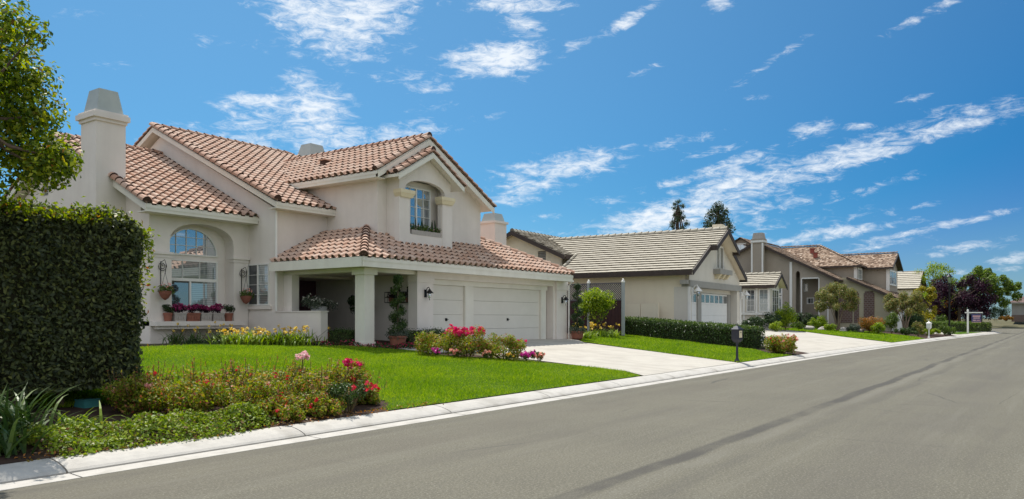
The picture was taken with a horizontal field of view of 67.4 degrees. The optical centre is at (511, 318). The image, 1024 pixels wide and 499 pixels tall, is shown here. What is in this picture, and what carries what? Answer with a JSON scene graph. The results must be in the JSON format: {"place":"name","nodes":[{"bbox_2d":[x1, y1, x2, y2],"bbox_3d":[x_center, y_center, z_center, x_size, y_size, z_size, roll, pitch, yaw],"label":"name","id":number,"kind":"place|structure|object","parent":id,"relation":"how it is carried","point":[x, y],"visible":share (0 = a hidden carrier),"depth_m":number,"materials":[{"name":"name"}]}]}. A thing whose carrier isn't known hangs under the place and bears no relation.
{"place":"outdoors","nodes":[
{"label":"outdoors","id":0,"kind":"place"},
{"bbox_2d":[0,339,630,464],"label":"soil bed","id":1,"kind":"object","parent":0,"point":[108,411],"visible":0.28,"depth_m":10.74,"materials":[{"name":"brown soil"}]},
{"bbox_2d":[0,410,64,457],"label":"strappy plant","id":2,"kind":"object","parent":1,"relation":"on","point":[9,440],"visible":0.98,"depth_m":8.13,"materials":[{"name":"green plant"}]},
{"bbox_2d":[0,381,75,438],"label":"strappy plant","id":3,"kind":"object","parent":1,"relation":"on","point":[11,413],"visible":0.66,"depth_m":8.83,"materials":[{"name":"green plant"}]},
{"bbox_2d":[0,0,84,196],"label":"street tree","id":4,"kind":"object","parent":1,"relation":"on","point":[35,160],"visible":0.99,"depth_m":9.57,"materials":[{"name":"green plant"}]},
{"bbox_2d":[0,191,159,405],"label":"photinia hedge","id":5,"kind":"object","parent":1,"relation":"on","point":[71,305],"visible":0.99,"depth_m":10.83,"materials":[{"name":"green plant"}]},
{"bbox_2d":[46,401,124,434],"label":"strappy plant","id":6,"kind":"object","parent":1,"relation":"on","point":[100,415],"visible":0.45,"depth_m":9.50,"materials":[{"name":"green plant"}]},
{"bbox_2d":[74,398,100,407],"bbox_3d":[-6.190,1.244,11.196,0.240,0.135,0.280,0,0,24],"label":"utility box","id":7,"kind":"object","parent":1,"relation":"on","point":[87,403],"visible":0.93,"depth_m":11.11,"materials":[{"name":"teal plastic"}]},
{"bbox_2d":[98,366,175,414],"bbox_3d":[-5.312,1.022,10.870,0.972,0.740,1.112,0,0,-36],"label":"rose shrub","id":8,"kind":"object","parent":1,"relation":"on","point":[145,398],"visible":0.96,"depth_m":10.71,"materials":[{"name":"green plant"}]},
{"bbox_2d":[16,401,278,457],"bbox_3d":[-4.420,1.315,9.551,1.342,0.392,3.252,0,0,36],"label":"ground cover","id":9,"kind":"object","parent":1,"relation":"on","point":[151,423],"visible":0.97,"depth_m":9.20,"materials":[{"name":"green plant"}]},
{"bbox_2d":[115,359,187,406],"bbox_3d":[-5.384,0.995,11.451,1.012,0.738,1.050,0,0,-33],"label":"rose shrub","id":10,"kind":"object","parent":1,"relation":"on","point":[162,378],"visible":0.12,"depth_m":11.50,"materials":[{"name":"green plant"}]},
{"bbox_2d":[159,323,187,343],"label":"day lily","id":11,"kind":"object","parent":1,"relation":"on","point":[174,339],"visible":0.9,"depth_m":23.04,"materials":[{"name":"green plant"}]},
{"bbox_2d":[152,365,230,413],"bbox_3d":[-4.554,1.045,10.877,1.123,0.764,1.176,0,0,-16],"label":"rose shrub","id":12,"kind":"object","parent":1,"relation":"on","point":[188,395],"visible":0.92,"depth_m":10.71,"materials":[{"name":"green plant"}]},
{"bbox_2d":[177,322,209,343],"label":"day lily","id":13,"kind":"object","parent":1,"relation":"on","point":[193,336],"visible":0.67,"depth_m":23.25,"materials":[{"name":"green plant"}]},
{"bbox_2d":[174,356,248,406],"bbox_3d":[-4.698,0.992,11.720,1.178,0.796,1.119,0,0,36],"label":"rose shrub","id":14,"kind":"object","parent":1,"relation":"on","point":[202,375],"visible":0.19,"depth_m":11.61,"materials":[{"name":"green plant"}]},
{"bbox_2d":[194,327,261,344],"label":"day lily","id":15,"kind":"object","parent":1,"relation":"on","point":[224,339],"visible":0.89,"depth_m":22.59,"materials":[{"name":"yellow plant"}]},
{"bbox_2d":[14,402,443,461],"bbox_3d":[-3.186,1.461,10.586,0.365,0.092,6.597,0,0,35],"label":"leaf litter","id":16,"kind":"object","parent":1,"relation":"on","point":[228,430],"visible":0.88,"depth_m":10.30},
{"bbox_2d":[205,358,270,383],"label":"rose shrub","id":17,"kind":"object","parent":1,"relation":"on","point":[235,369],"visible":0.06,"depth_m":12.35,"materials":[{"name":"green plant"}]},
{"bbox_2d":[221,326,290,344],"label":"day lily","id":18,"kind":"object","parent":1,"relation":"on","point":[262,339],"visible":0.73,"depth_m":22.82,"materials":[{"name":"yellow plant"}]},
{"bbox_2d":[215,364,299,417],"bbox_3d":[-3.782,1.068,11.248,1.177,0.776,0.982,0,0,-41],"label":"rose shrub","id":19,"kind":"object","parent":1,"relation":"on","point":[256,388],"visible":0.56,"depth_m":11.07,"materials":[{"name":"green plant"}]},
{"bbox_2d":[221,355,300,398],"bbox_3d":[-3.897,1.000,11.945,1.233,0.833,1.223,0,0,-8],"label":"rose shrub","id":20,"kind":"object","parent":1,"relation":"on","point":[244,379],"visible":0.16,"depth_m":11.90,"materials":[{"name":"green plant"}]},
{"bbox_2d":[240,380,308,420],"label":"rose shrub","id":21,"kind":"object","parent":1,"relation":"on","point":[289,408],"visible":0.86,"depth_m":10.88,"materials":[{"name":"green plant"}]},
{"bbox_2d":[261,355,324,389],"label":"rose shrub","id":22,"kind":"object","parent":1,"relation":"on","point":[290,370],"visible":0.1,"depth_m":12.74,"materials":[{"name":"green plant"}]},
{"bbox_2d":[257,324,330,345],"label":"day lily","id":23,"kind":"object","parent":1,"relation":"on","point":[293,339],"visible":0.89,"depth_m":23.13,"materials":[{"name":"green plant"}]},
{"bbox_2d":[282,350,309,385],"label":"rose shrub","id":24,"kind":"object","parent":1,"relation":"on","point":[304,354],"visible":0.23,"depth_m":12.81,"materials":[{"name":"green plant"}]},
{"bbox_2d":[272,360,351,400],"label":"rose shrub","id":25,"kind":"object","parent":1,"relation":"on","point":[303,381],"visible":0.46,"depth_m":11.85,"materials":[{"name":"green plant"}]},
{"bbox_2d":[183,338,443,348],"bbox_3d":[-5.795,0.772,23.583,8.036,0.431,1.738,0,0,-18],"label":"bedding","id":26,"kind":"object","parent":1,"relation":"on","point":[321,343],"depth_m":23.64,"materials":[{"name":"brown soil"}]},
{"bbox_2d":[288,376,348,416],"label":"rose shrub","id":27,"kind":"object","parent":1,"relation":"on","point":[319,404],"visible":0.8,"depth_m":11.38,"materials":[{"name":"green plant"}]},
{"bbox_2d":[302,357,361,398],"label":"rose shrub","id":28,"kind":"object","parent":1,"relation":"on","point":[324,374],"visible":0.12,"depth_m":12.76,"materials":[{"name":"green plant"}]},
{"bbox_2d":[328,327,354,345],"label":"front hedge","id":29,"kind":"object","parent":1,"relation":"on","point":[340,335],"visible":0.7,"depth_m":24.26,"materials":[{"name":"green plant"}]},
{"bbox_2d":[326,380,369,411],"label":"rose shrub","id":30,"kind":"object","parent":1,"relation":"on","point":[341,388],"visible":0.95,"depth_m":11.84,"materials":[{"name":"green plant"}]},
{"bbox_2d":[328,358,380,405],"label":"rose shrub","id":31,"kind":"object","parent":1,"relation":"on","point":[356,374],"visible":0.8,"depth_m":12.49,"materials":[{"name":"green plant"}]},
{"bbox_2d":[343,372,386,404],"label":"rose shrub","id":32,"kind":"object","parent":1,"relation":"on","point":[373,397],"visible":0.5,"depth_m":12.67,"materials":[{"name":"green plant"}]},
{"bbox_2d":[385,274,408,347],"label":"spiral topiary","id":33,"kind":"object","parent":1,"relation":"on","point":[398,336],"visible":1,"depth_m":24.14,"materials":[{"name":"plant"}]},
{"bbox_2d":[401,326,445,345],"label":"front hedge","id":34,"kind":"object","parent":1,"relation":"on","point":[411,336],"visible":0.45,"depth_m":24.90,"materials":[{"name":"green plant"}]},
{"bbox_2d":[414,331,453,355],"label":"rose bush","id":35,"kind":"object","parent":1,"relation":"on","point":[424,343],"visible":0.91,"depth_m":21.83,"materials":[{"name":"green plant"}]},
{"bbox_2d":[443,324,487,357],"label":"rose bush","id":36,"kind":"object","parent":1,"relation":"on","point":[462,340],"visible":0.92,"depth_m":21.80,"materials":[{"name":"green plant"}]},
{"bbox_2d":[477,332,526,360],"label":"rose bush","id":37,"kind":"object","parent":1,"relation":"on","point":[510,342],"visible":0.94,"depth_m":21.75,"materials":[{"name":"green plant"}]},
{"bbox_2d":[8,342,638,409],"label":"lawn","id":38,"kind":"structure","parent":0,"point":[389,408],"depth_m":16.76,"materials":[{"name":"green plant"}]},
{"bbox_2d":[400,347,468,352],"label":"garden path","id":39,"kind":"structure","parent":0,"point":[421,350],"depth_m":23.87,"materials":[{"name":"brown soil"}]},
{"bbox_2d":[0,328,1023,498],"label":"road","id":40,"kind":"structure","parent":0,"point":[941,419],"depth_m":9.49,"materials":[{"name":"grey asphalt"}]},
{"bbox_2d":[0,0,1023,318],"label":"sky","id":41,"kind":"structure","parent":0,"point":[841,126],"materials":[{"name":"blue"}]},
{"bbox_2d":[1,319,1023,464],"bbox_3d":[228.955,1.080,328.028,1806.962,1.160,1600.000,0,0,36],"label":"ground","id":42,"kind":"structure","parent":0,"point":[1002,323],"depth_m":47.14,"materials":[{"name":"brown soil"}]},
{"bbox_2d":[0,88,574,346],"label":"tiled house","id":43,"kind":"structure","parent":42,"relation":"on","point":[287,230],"depth_m":26.38,"materials":[{"name":"beige paint"}]},
{"bbox_2d":[157,259,174,299],"bbox_3d":[-10.750,-1.195,23.803,0.491,1.269,0.565,0,0,36],"label":"hanging basket","id":44,"kind":"object","parent":43,"relation":"attached to","point":[166,294],"visible":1,"depth_m":23.75,"materials":[{"name":"metal"}]},
{"bbox_2d":[162,304,174,320],"bbox_3d":[-10.769,-0.175,24.045,0.389,0.549,0.334,0,0,-29],"label":"flower pot","id":45,"kind":"object","parent":43,"relation":"on","point":[168,316],"visible":1,"depth_m":23.97,"materials":[{"name":"ceramic"}]},
{"bbox_2d":[171,303,187,320],"bbox_3d":[-10.565,-0.200,24.337,0.387,0.600,0.502,0,0,36],"label":"flower pot","id":46,"kind":"object","parent":43,"relation":"on","point":[179,308],"visible":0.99,"depth_m":24.25,"materials":[{"name":"ceramic"}]},
{"bbox_2d":[185,303,200,320],"bbox_3d":[-10.284,-0.192,24.678,0.350,0.584,0.503,0,0,36],"label":"flower pot","id":47,"kind":"object","parent":43,"relation":"on","point":[192,316],"visible":1,"depth_m":24.61,"materials":[{"name":"ceramic"}]},
{"bbox_2d":[170,228,217,257],"bbox_3d":[-10.601,-2.520,25.373,0.060,0.920,1.920,0,0,36],"label":"window","id":48,"kind":"structure","parent":43,"relation":"in","point":[185,241],"depth_m":25.42,"materials":[{"name":"clear glass"}]},
{"bbox_2d":[172,259,217,280],"bbox_3d":[-10.607,-1.590,25.365,0.060,0.660,1.940,0,0,36],"label":"window","id":49,"kind":"structure","parent":43,"relation":"in","point":[182,269],"depth_m":25.48,"materials":[{"name":"clear glass"}]},
{"bbox_2d":[172,279,217,306],"bbox_3d":[-10.607,-0.820,25.365,0.060,0.880,1.940,0,0,36],"label":"window","id":50,"kind":"structure","parent":43,"relation":"in","point":[187,292],"depth_m":25.48,"materials":[{"name":"glass"}]},
{"bbox_2d":[198,304,212,320],"bbox_3d":[-10.051,-0.178,25.041,0.392,0.556,0.479,0,0,36],"label":"flower pot","id":51,"kind":"object","parent":43,"relation":"on","point":[206,315],"visible":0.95,"depth_m":24.98,"materials":[{"name":"ceramic"}]},
{"bbox_2d":[210,303,224,320],"bbox_3d":[-9.796,-0.207,25.410,0.384,0.614,0.501,0,0,36],"label":"flower pot","id":52,"kind":"object","parent":43,"relation":"on","point":[217,315],"visible":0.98,"depth_m":25.33,"materials":[{"name":"ceramic"}]},
{"bbox_2d":[223,304,234,320],"bbox_3d":[-9.520,-0.191,25.800,0.430,0.582,0.337,0,0,10],"label":"flower pot","id":53,"kind":"object","parent":43,"relation":"on","point":[228,316],"visible":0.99,"depth_m":25.71,"materials":[{"name":"ceramic"}]},
{"bbox_2d":[239,267,254,303],"bbox_3d":[-9.067,-1.115,26.155,0.489,1.269,0.566,0,0,36],"label":"hanging basket","id":54,"kind":"object","parent":43,"relation":"attached to","point":[245,297],"visible":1,"depth_m":26.09,"materials":[{"name":"orange ceramic"}]},
{"bbox_2d":[248,263,269,305],"bbox_3d":[-8.674,-1.145,26.269,1.170,1.430,0.060,0,0,36],"label":"window","id":55,"kind":"structure","parent":43,"relation":"in","point":[258,274],"depth_m":26.25,"materials":[{"name":"glass"}]},
{"bbox_2d":[299,281,315,310],"bbox_3d":[-8.117,-0.280,28.902,0.072,2.440,1.830,0,0,36],"label":"entry door","id":56,"kind":"structure","parent":43,"relation":"in","point":[305,287],"depth_m":29.23,"materials":[{"name":"brown wood"}]},
{"bbox_2d":[300,293,337,310],"bbox_3d":[-6.432,0.024,25.790,1.081,1.752,1.258,0,0,36],"label":"planter urn","id":57,"kind":"object","parent":43,"relation":"on","point":[323,305],"visible":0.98,"depth_m":25.63,"materials":[{"name":"grey plant"}]},
{"bbox_2d":[384,286,407,302],"bbox_3d":[-3.938,-0.824,26.880,1.262,0.572,0.274,0,0,36],"label":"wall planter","id":58,"kind":"object","parent":43,"relation":"attached to","point":[391,296],"visible":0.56,"depth_m":26.96,"materials":[{"name":"metal"}]},
{"bbox_2d":[405,186,430,231],"bbox_3d":[-3.405,-3.785,27.385,0.060,1.730,1.470,0,0,36],"label":"window","id":59,"kind":"structure","parent":43,"relation":"in","point":[420,204],"depth_m":27.57,"materials":[{"name":"glass"}]},
{"bbox_2d":[410,219,440,237],"bbox_3d":[-3.068,-3.210,27.161,0.352,0.620,1.782,0,0,36],"label":"window box","id":60,"kind":"object","parent":43,"relation":"on","point":[425,231],"visible":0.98,"depth_m":27.02,"materials":[{"name":"stone"}]},
{"bbox_2d":[433,285,462,332],"bbox_3d":[-2.389,-0.124,27.267,0.169,2.080,2.032,0,0,36],"label":"garage door","id":61,"kind":"structure","parent":43,"relation":"in","point":[447,305],"depth_m":27.37,"materials":[{"name":"paint"}]},
{"bbox_2d":[474,287,538,340],"bbox_3d":[-0.195,-0.124,30.332,0.169,2.080,4.532,0,0,36],"label":"garage door","id":62,"kind":"structure","parent":43,"relation":"in","point":[512,314],"depth_m":30.33,"materials":[{"name":"paint"}]},
{"bbox_2d":[0,333,997,490],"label":"gutter","id":63,"kind":"object","parent":42,"relation":"on","point":[38,481],"visible":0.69,"depth_m":10.17,"materials":[{"name":"concrete"}]},
{"bbox_2d":[0,332,998,483],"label":"kerb","id":64,"kind":"structure","parent":42,"relation":"on","point":[26,470],"depth_m":10.69,"materials":[{"name":"concrete"}]},
{"bbox_2d":[625,303,658,320],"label":"side gate","id":65,"kind":"structure","parent":42,"relation":"on","point":[644,310],"depth_m":40.22,"materials":[{"name":"yellow paint"}]},
{"bbox_2d":[506,224,787,329],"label":"pale house","id":66,"kind":"structure","parent":42,"relation":"on","point":[667,270],"depth_m":42.98,"materials":[{"name":"yellow paint"}]},
{"bbox_2d":[701,293,726,324],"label":"garage door","id":67,"kind":"structure","parent":66,"relation":"in","point":[716,305],"depth_m":44.06,"materials":[{"name":"white paint"}]},
{"bbox_2d":[716,246,723,268],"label":"gable window","id":68,"kind":"structure","parent":66,"relation":"in","point":[719,255],"depth_m":43.33,"materials":[{"name":"white paint"}]},
{"bbox_2d":[746,289,754,311],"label":"window","id":69,"kind":"structure","parent":66,"relation":"in","point":[750,304],"depth_m":56.65,"materials":[{"name":"glass"}]},
{"bbox_2d":[759,289,766,311],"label":"window","id":70,"kind":"structure","parent":66,"relation":"in","point":[762,292],"depth_m":56.16,"materials":[{"name":"white glass"}]},
{"bbox_2d":[772,289,778,311],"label":"window","id":71,"kind":"structure","parent":66,"relation":"in","point":[775,293],"depth_m":57.15,"materials":[{"name":"glass"}]},
{"bbox_2d":[665,200,689,230],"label":"pine tree","id":72,"kind":"object","parent":42,"relation":"on","point":[678,218],"visible":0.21,"depth_m":84.74,"materials":[{"name":"green plant"}]},
{"bbox_2d":[701,201,735,233],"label":"fir tree","id":73,"kind":"object","parent":42,"relation":"on","point":[719,216],"visible":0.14,"depth_m":85.42,"materials":[{"name":"green plant"}]},
{"bbox_2d":[735,233,904,331],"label":"taupe house","id":74,"kind":"structure","parent":42,"relation":"on","point":[811,270],"depth_m":71.05,"materials":[{"name":"beige paint"}]},
{"bbox_2d":[897,271,930,320],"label":"house","id":75,"kind":"structure","parent":42,"relation":"on","point":[909,282],"depth_m":100.32,"materials":[{"name":"yellow paint"}]},
{"bbox_2d":[914,261,958,296],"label":"tree","id":76,"kind":"object","parent":42,"relation":"on","point":[931,270],"visible":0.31,"depth_m":99.24,"materials":[{"name":"green plant"}]},
{"bbox_2d":[923,320,992,331],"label":"hedge","id":77,"kind":"object","parent":42,"relation":"on","point":[960,326],"visible":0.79,"depth_m":77.78,"materials":[{"name":"green plant"}]},
{"bbox_2d":[928,274,998,321],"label":"plum tree","id":78,"kind":"object","parent":42,"relation":"on","point":[964,298],"visible":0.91,"depth_m":84.28,"materials":[{"name":"purple plant"}]},
{"bbox_2d":[965,309,982,332],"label":"yard sign","id":79,"kind":"object","parent":42,"relation":"on","point":[976,317],"visible":0.98,"depth_m":73.03,"materials":[{"name":"white paint"}]},
{"bbox_2d":[957,265,1022,321],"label":"shade tree","id":80,"kind":"object","parent":42,"relation":"on","point":[1007,284],"visible":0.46,"depth_m":121.40,"materials":[{"name":"green plant"}]},
{"bbox_2d":[987,305,1011,319],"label":"shrub","id":81,"kind":"object","parent":42,"relation":"on","point":[1001,312],"visible":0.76,"depth_m":123.55,"materials":[{"name":"green plant"}]},
{"bbox_2d":[1010,296,1023,321],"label":"house","id":82,"kind":"structure","parent":42,"relation":"on","point":[1018,310],"depth_m":129.96,"materials":[{"name":"white paint"}]},
{"bbox_2d":[471,339,736,375],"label":"driveway","id":83,"kind":"structure","parent":0,"point":[581,353],"depth_m":24.99,"materials":[{"name":"concrete"}]},
{"bbox_2d":[581,334,791,361],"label":"lawn","id":84,"kind":"structure","parent":0,"point":[687,348],"depth_m":29.69,"materials":[{"name":"green plant"}]},
{"bbox_2d":[575,287,616,332],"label":"citrus bush","id":85,"kind":"object","parent":84,"relation":"on","point":[600,301],"visible":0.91,"depth_m":36.19,"materials":[{"name":"green plant"}]},
{"bbox_2d":[730,324,743,362],"bbox_3d":[7.527,0.850,25.665,0.287,1.340,0.328,0,0,-36],"label":"mailbox","id":86,"kind":"object","parent":84,"relation":"on","point":[736,334],"visible":0.97,"depth_m":25.61,"materials":[{"name":"black metal"}]},
{"bbox_2d":[741,315,766,326],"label":"shrub","id":87,"kind":"object","parent":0,"point":[757,321],"visible":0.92,"depth_m":54.22,"materials":[{"name":"green plant"}]},
{"bbox_2d":[762,312,782,329],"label":"shrub","id":88,"kind":"object","parent":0,"point":[769,317],"visible":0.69,"depth_m":55.11,"materials":[{"name":"green plant"}]},
{"bbox_2d":[754,346,806,355],"bbox_3d":[10.440,1.270,34.390,3.513,0.407,8.914,0,0,-23],"label":"soil bed","id":89,"kind":"object","parent":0,"point":[795,353],"visible":0.23,"depth_m":31.97,"materials":[{"name":"brown soil"}]},
{"bbox_2d":[625,316,766,348],"bbox_3d":[8.326,0.604,36.431,1.465,1.505,7.816,0,0,-40],"label":"long hedge","id":90,"kind":"object","parent":89,"relation":"on","point":[711,332],"visible":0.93,"depth_m":35.59,"materials":[{"name":"green plant"}]},
{"bbox_2d":[763,333,798,353],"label":"rose bush","id":91,"kind":"object","parent":89,"relation":"on","point":[777,344],"visible":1,"depth_m":30.74,"materials":[{"name":"green plant"}]},
{"bbox_2d":[761,330,890,352],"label":"driveway","id":92,"kind":"structure","parent":0,"point":[807,342],"depth_m":43.84,"materials":[{"name":"concrete"}]},
{"bbox_2d":[784,327,922,341],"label":"grass","id":93,"kind":"structure","parent":0,"point":[886,337],"depth_m":55.11,"materials":[{"name":"green plant"}]},
{"bbox_2d":[782,327,955,338],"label":"soil bed","id":94,"kind":"object","parent":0,"point":[925,336],"visible":0.22,"depth_m":62.39,"materials":[{"name":"brown soil"}]},
{"bbox_2d":[774,302,798,330],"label":"shrub","id":95,"kind":"object","parent":94,"relation":"on","point":[788,316],"visible":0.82,"depth_m":55.75,"materials":[{"name":"green plant"}]},
{"bbox_2d":[795,312,818,325],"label":"shrub","id":96,"kind":"object","parent":94,"relation":"on","point":[806,320],"visible":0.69,"depth_m":66.71,"materials":[{"name":"green plant"}]},
{"bbox_2d":[857,315,884,331],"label":"shrub","id":97,"kind":"object","parent":94,"relation":"on","point":[867,323],"visible":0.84,"depth_m":60.02,"materials":[{"name":"orange plant"}]},
{"bbox_2d":[882,311,899,333],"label":"shrub","id":98,"kind":"object","parent":94,"relation":"on","point":[892,319],"visible":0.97,"depth_m":60.76,"materials":[{"name":"green plant"}]},
{"bbox_2d":[882,290,927,327],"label":"crape myrtle","id":99,"kind":"object","parent":94,"relation":"on","point":[907,304],"visible":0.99,"depth_m":63.82,"materials":[{"name":"green plant"}]},
{"bbox_2d":[894,327,917,335],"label":"shrub","id":100,"kind":"object","parent":94,"relation":"on","point":[906,331],"visible":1,"depth_m":59.12,"materials":[{"name":"green plant"}]},
{"bbox_2d":[903,313,924,327],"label":"shrub","id":101,"kind":"object","parent":94,"relation":"on","point":[913,319],"visible":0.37,"depth_m":70.25,"materials":[{"name":"green plant"}]},
{"bbox_2d":[936,325,956,335],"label":"shrub","id":102,"kind":"object","parent":94,"relation":"on","point":[946,330],"visible":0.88,"depth_m":63.35,"materials":[{"name":"green plant"}]},
{"bbox_2d":[946,273,951,334],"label":"street lamp","id":103,"kind":"object","parent":94,"relation":"on","point":[949,278],"visible":0.77,"depth_m":65.63,"materials":[{"name":"black metal"}]},
{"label":"lawn","id":104,"kind":"structure","parent":0,"visible":0},
{"bbox_2d":[807,315,828,328],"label":"shrub","id":105,"kind":"object","parent":104,"relation":"on","point":[820,321],"visible":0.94,"depth_m":61.84,"materials":[{"name":"green plant"}]},
{"bbox_2d":[814,281,860,329],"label":"crape myrtle","id":106,"kind":"object","parent":104,"relation":"on","point":[823,301],"visible":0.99,"depth_m":61.82,"materials":[{"name":"green plant"}]},
{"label":"lawn","id":107,"kind":"structure","parent":0,"visible":0},
{"bbox_2d":[913,285,937,323],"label":"tree","id":108,"kind":"object","parent":107,"relation":"on","point":[931,296],"visible":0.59,"depth_m":77.92,"materials":[{"name":"green plant"}]},
{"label":"soil bed","id":109,"kind":"structure","parent":0,"visible":0},
{"bbox_2d":[569,283,585,339],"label":"spiral topiary","id":110,"kind":"object","parent":109,"relation":"on","point":[577,333],"visible":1,"depth_m":33.05,"materials":[{"name":"plant"}]},
{"bbox_2d":[567,279,624,335],"bbox_3d":[3.885,-0.480,39.071,4.150,2.960,0.190,0,0,36],"label":"lattice fence","id":111,"kind":"object","parent":109,"relation":"on","point":[615,315],"visible":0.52,"depth_m":38.38,"materials":[{"name":"white paint"}]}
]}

